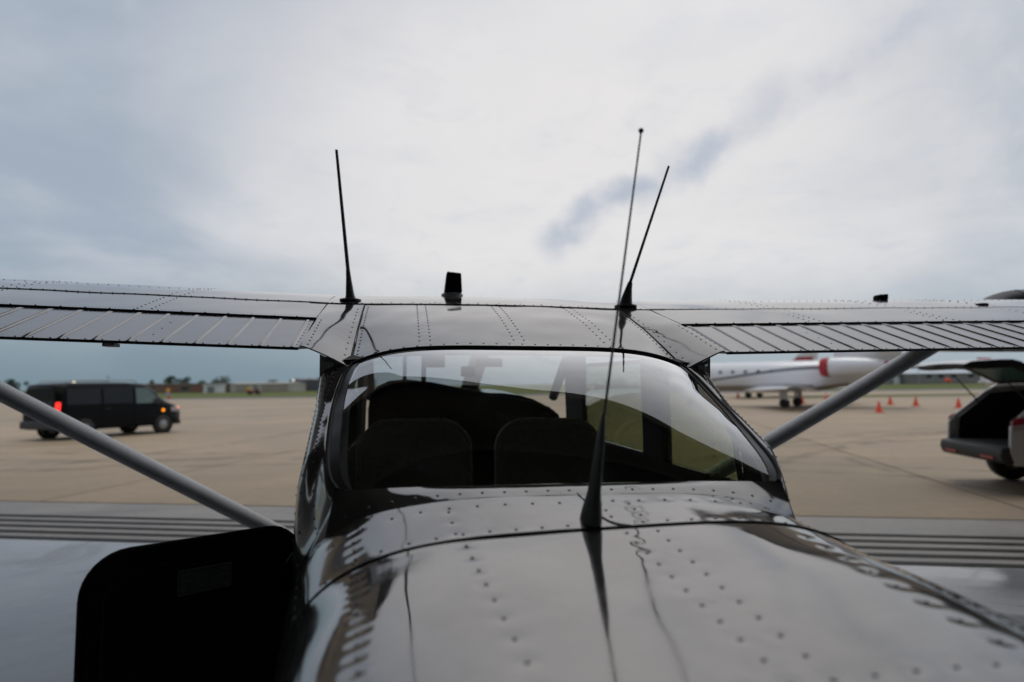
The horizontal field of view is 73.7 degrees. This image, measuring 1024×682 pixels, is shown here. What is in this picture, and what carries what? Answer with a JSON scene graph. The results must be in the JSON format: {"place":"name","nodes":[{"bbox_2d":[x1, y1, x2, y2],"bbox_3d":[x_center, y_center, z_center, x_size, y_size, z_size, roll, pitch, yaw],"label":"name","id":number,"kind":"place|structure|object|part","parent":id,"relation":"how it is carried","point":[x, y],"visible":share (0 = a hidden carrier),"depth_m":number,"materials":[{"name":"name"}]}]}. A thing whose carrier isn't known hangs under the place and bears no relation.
{"place":"outdoors","nodes":[
{"label":"outdoors","id":0,"kind":"place"},
{"bbox_2d":[22,383,989,397],"bbox_3d":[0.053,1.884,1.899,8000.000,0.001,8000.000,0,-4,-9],"label":"ground","id":1,"kind":"structure","parent":0,"point":[590,388],"depth_m":186.87,"materials":[{"name":"green plant"}]},
{"bbox_2d":[5,379,28,389],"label":"tree","id":2,"kind":"object","parent":1,"relation":"on","point":[12,383],"visible":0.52,"depth_m":238.91,"materials":[{"name":"green plant"}]},
{"bbox_2d":[163,376,180,383],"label":"tree","id":3,"kind":"object","parent":1,"relation":"on","point":[168,379],"visible":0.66,"depth_m":299.11,"materials":[{"name":"green plant"}]},
{"bbox_2d":[180,377,190,382],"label":"tree","id":4,"kind":"object","parent":1,"relation":"on","point":[185,380],"visible":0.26,"depth_m":298.63,"materials":[{"name":"green plant"}]},
{"bbox_2d":[144,383,231,392],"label":"brick building","id":5,"kind":"structure","parent":1,"relation":"on","point":[182,388],"depth_m":261.42,"materials":[{"name":"brown brick"}]},
{"bbox_2d":[163,386,177,392],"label":"door","id":6,"kind":"structure","parent":5,"relation":"in","point":[173,389],"depth_m":261.35,"materials":[{"name":"brown"}]},
{"bbox_2d":[180,387,188,390],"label":"window","id":7,"kind":"structure","parent":5,"relation":"in","point":[182,388],"depth_m":261.42,"materials":[{"name":"black glass"}]},
{"bbox_2d":[194,386,202,392],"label":"door","id":8,"kind":"structure","parent":5,"relation":"in","point":[197,389],"depth_m":261.35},
{"bbox_2d":[202,384,225,392],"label":"white shed","id":9,"kind":"structure","parent":1,"relation":"on","point":[213,388],"depth_m":249.51,"materials":[{"name":"white metal"}]},
{"bbox_2d":[207,387,213,392],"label":"door","id":10,"kind":"structure","parent":9,"relation":"in","point":[209,389],"depth_m":249.39,"materials":[{"name":"grey metal"}]},
{"bbox_2d":[211,376,230,382],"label":"tree","id":11,"kind":"object","parent":1,"relation":"on","point":[224,379],"visible":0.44,"depth_m":297.94,"materials":[{"name":"green plant"}]},
{"bbox_2d":[246,387,260,394],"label":"tow tractor","id":12,"kind":"object","parent":1,"relation":"on","point":[250,391],"visible":1,"depth_m":166.97,"materials":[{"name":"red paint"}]},
{"bbox_2d":[231,382,305,391],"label":"cream hangar","id":13,"kind":"structure","parent":1,"relation":"on","point":[275,386],"depth_m":261.45,"materials":[{"name":"beige metal"}]},
{"bbox_2d":[236,385,248,391],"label":"door","id":14,"kind":"structure","parent":13,"relation":"in","point":[239,388],"depth_m":261.35,"materials":[{"name":"beige metal"}]},
{"bbox_2d":[262,385,287,391],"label":"door","id":15,"kind":"structure","parent":13,"relation":"in","point":[265,388],"depth_m":261.35,"materials":[{"name":"beige metal"}]},
{"bbox_2d":[289,379,375,390],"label":"slate hangar","id":16,"kind":"structure","parent":1,"relation":"on","point":[312,384],"depth_m":281.55,"materials":[{"name":"grey metal"}]},
{"bbox_2d":[885,375,900,383],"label":"white workshop","id":17,"kind":"structure","parent":1,"relation":"on","point":[895,380],"depth_m":261.40,"materials":[{"name":"stone"}]},
{"bbox_2d":[885,378,893,383],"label":"door","id":18,"kind":"structure","parent":17,"relation":"in","point":[891,381],"depth_m":261.35,"materials":[{"name":"grey metal"}]},
{"bbox_2d":[900,371,980,383],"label":"grey warehouse","id":19,"kind":"structure","parent":1,"relation":"on","point":[925,377],"depth_m":257.52,"materials":[{"name":"grey metal"}]},
{"bbox_2d":[968,374,973,378],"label":"window","id":20,"kind":"structure","parent":19,"relation":"in","point":[970,376],"depth_m":257.49,"materials":[{"name":"grey glass"}]},
{"bbox_2d":[0,390,1023,520],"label":"apron","id":21,"kind":"object","parent":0,"point":[244,452],"visible":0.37,"depth_m":16.55,"materials":[{"name":"beige concrete"}]},
{"bbox_2d":[19,380,180,437],"bbox_3d":[-14.980,2.500,25.254,2.225,2.104,5.006,-2,-4,25],"label":"black van","id":22,"kind":"object","parent":21,"relation":"on","point":[128,407],"visible":0.76,"depth_m":24.23,"materials":[{"name":"paint"}]},
{"bbox_2d":[0,501,1023,568],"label":"door sill","id":23,"kind":"structure","parent":21,"relation":"on","point":[950,543],"depth_m":8.05,"materials":[{"name":"metal"}]},
{"bbox_2d":[633,351,901,407],"bbox_3d":[17.086,1.645,44.138,17.514,5.300,14.183,-1,-4,6],"label":"business jet","id":24,"kind":"object","parent":21,"relation":"on","point":[836,371],"visible":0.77,"depth_m":43.92,"materials":[{"name":"white paint"}]},
{"bbox_2d":[745,353,817,397],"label":"distant jet","id":25,"kind":"object","parent":21,"relation":"on","point":[805,356],"visible":0.13,"depth_m":70.13,"materials":[{"name":"white paint"}]},
{"bbox_2d":[874,401,883,412],"bbox_3d":[19.254,3.445,35.821,0.437,0.600,0.437,-2,-4,25],"label":"traffic cone","id":26,"kind":"object","parent":21,"relation":"on","point":[879,409],"visible":1,"depth_m":35.72,"materials":[{"name":"orange plastic"}]},
{"bbox_2d":[886,396,894,404],"bbox_3d":[25.761,4.045,46.501,0.437,0.600,0.437,2,-4,-35],"label":"traffic cone","id":27,"kind":"object","parent":21,"relation":"on","point":[890,402],"visible":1,"depth_m":46.40,"materials":[{"name":"orange plastic"}]},
{"bbox_2d":[911,397,920,405],"bbox_3d":[25.935,3.874,43.850,0.437,0.600,0.437,1,-4,-31],"label":"traffic cone","id":28,"kind":"object","parent":21,"relation":"on","point":[915,403],"visible":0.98,"depth_m":43.76,"materials":[{"name":"orange plastic"}]},
{"bbox_2d":[953,398,961,407],"bbox_3d":[26.193,3.629,40.044,0.437,0.600,0.437,1,-4,-21],"label":"traffic cone","id":29,"kind":"object","parent":21,"relation":"on","point":[958,404],"visible":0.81,"depth_m":39.96,"materials":[{"name":"orange plastic"}]},
{"bbox_2d":[912,359,1023,479],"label":"white suv","id":30,"kind":"object","parent":21,"relation":"on","point":[987,425],"visible":0.98,"depth_m":11.41,"materials":[{"name":"paint"}]},
{"bbox_2d":[977,358,996,386],"bbox_3d":[26.007,1.972,30.524,7.634,2.697,7.831,0,-4,-17],"label":"parked light aircraft","id":31,"kind":"object","parent":21,"relation":"on","point":[986,382],"visible":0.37,"depth_m":32.27,"materials":[{"name":"white paint"}]},
{"bbox_2d":[0,539,1023,681],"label":"hangar floor","id":32,"kind":"structure","parent":0,"point":[41,581],"depth_m":5.57,"materials":[{"name":"grey concrete"}]},
{"bbox_2d":[0,128,1023,681],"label":"light airplane","id":33,"kind":"object","parent":32,"relation":"on","point":[468,530],"visible":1,"depth_m":1.45,"materials":[{"name":"metal"}]},
{"bbox_3d":[-0.701,0.737,1.569,0.040,0.580,0.541,-4,-5,44],"label":"baggage door","id":34,"kind":"part","parent":33,"relation":"part of","materials":[{"name":"black metal"}]},
{"bbox_3d":[-0.666,0.267,2.855,0.018,0.387,0.936,1,-4,-9],"label":"door window","id":35,"kind":"part","parent":33,"relation":"part of","materials":[{"name":"clear glass"}]},
{"bbox_3d":[0.078,0.165,1.716,1.048,0.339,0.561,1,-4,-9],"label":"rear window","id":36,"kind":"part","parent":33,"relation":"part of","materials":[{"name":"glass"}]},
{"bbox_3d":[0.436,0.281,3.027,0.018,0.387,0.936,1,-4,-9],"label":"door window","id":37,"kind":"part","parent":33,"relation":"part of","materials":[{"name":"glass"}]},
{"bbox_3d":[0.578,0.257,2.123,0.018,0.347,0.566,1,-4,-9],"label":"side window","id":38,"kind":"part","parent":33,"relation":"part of","materials":[{"name":"clear glass"}]},
{"bbox_2d":[939,290,1023,351],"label":"parked airplane","id":39,"kind":"object","parent":32,"relation":"on","point":[1015,294],"visible":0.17,"depth_m":4.16,"materials":[{"name":"metal"}]},
{"bbox_2d":[0,0,1023,390],"label":"sky","id":40,"kind":"structure","parent":0,"point":[812,149],"materials":[{"name":"grey"}]},
{"bbox_2d":[162,388,987,399],"bbox_3d":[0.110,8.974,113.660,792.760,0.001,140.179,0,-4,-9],"label":"taxiway","id":41,"kind":"structure","parent":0,"point":[587,394],"depth_m":113.36,"materials":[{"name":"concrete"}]},
{"bbox_2d":[166,388,170,398],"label":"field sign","id":42,"kind":"object","parent":41,"relation":"on","point":[168,391],"visible":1,"depth_m":108.14,"materials":[{"name":"yellow"}]},
{"bbox_2d":[730,394,978,398],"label":"verge","id":43,"kind":"structure","parent":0,"point":[879,395],"depth_m":73.70,"materials":[{"name":"green plant"}]}
]}

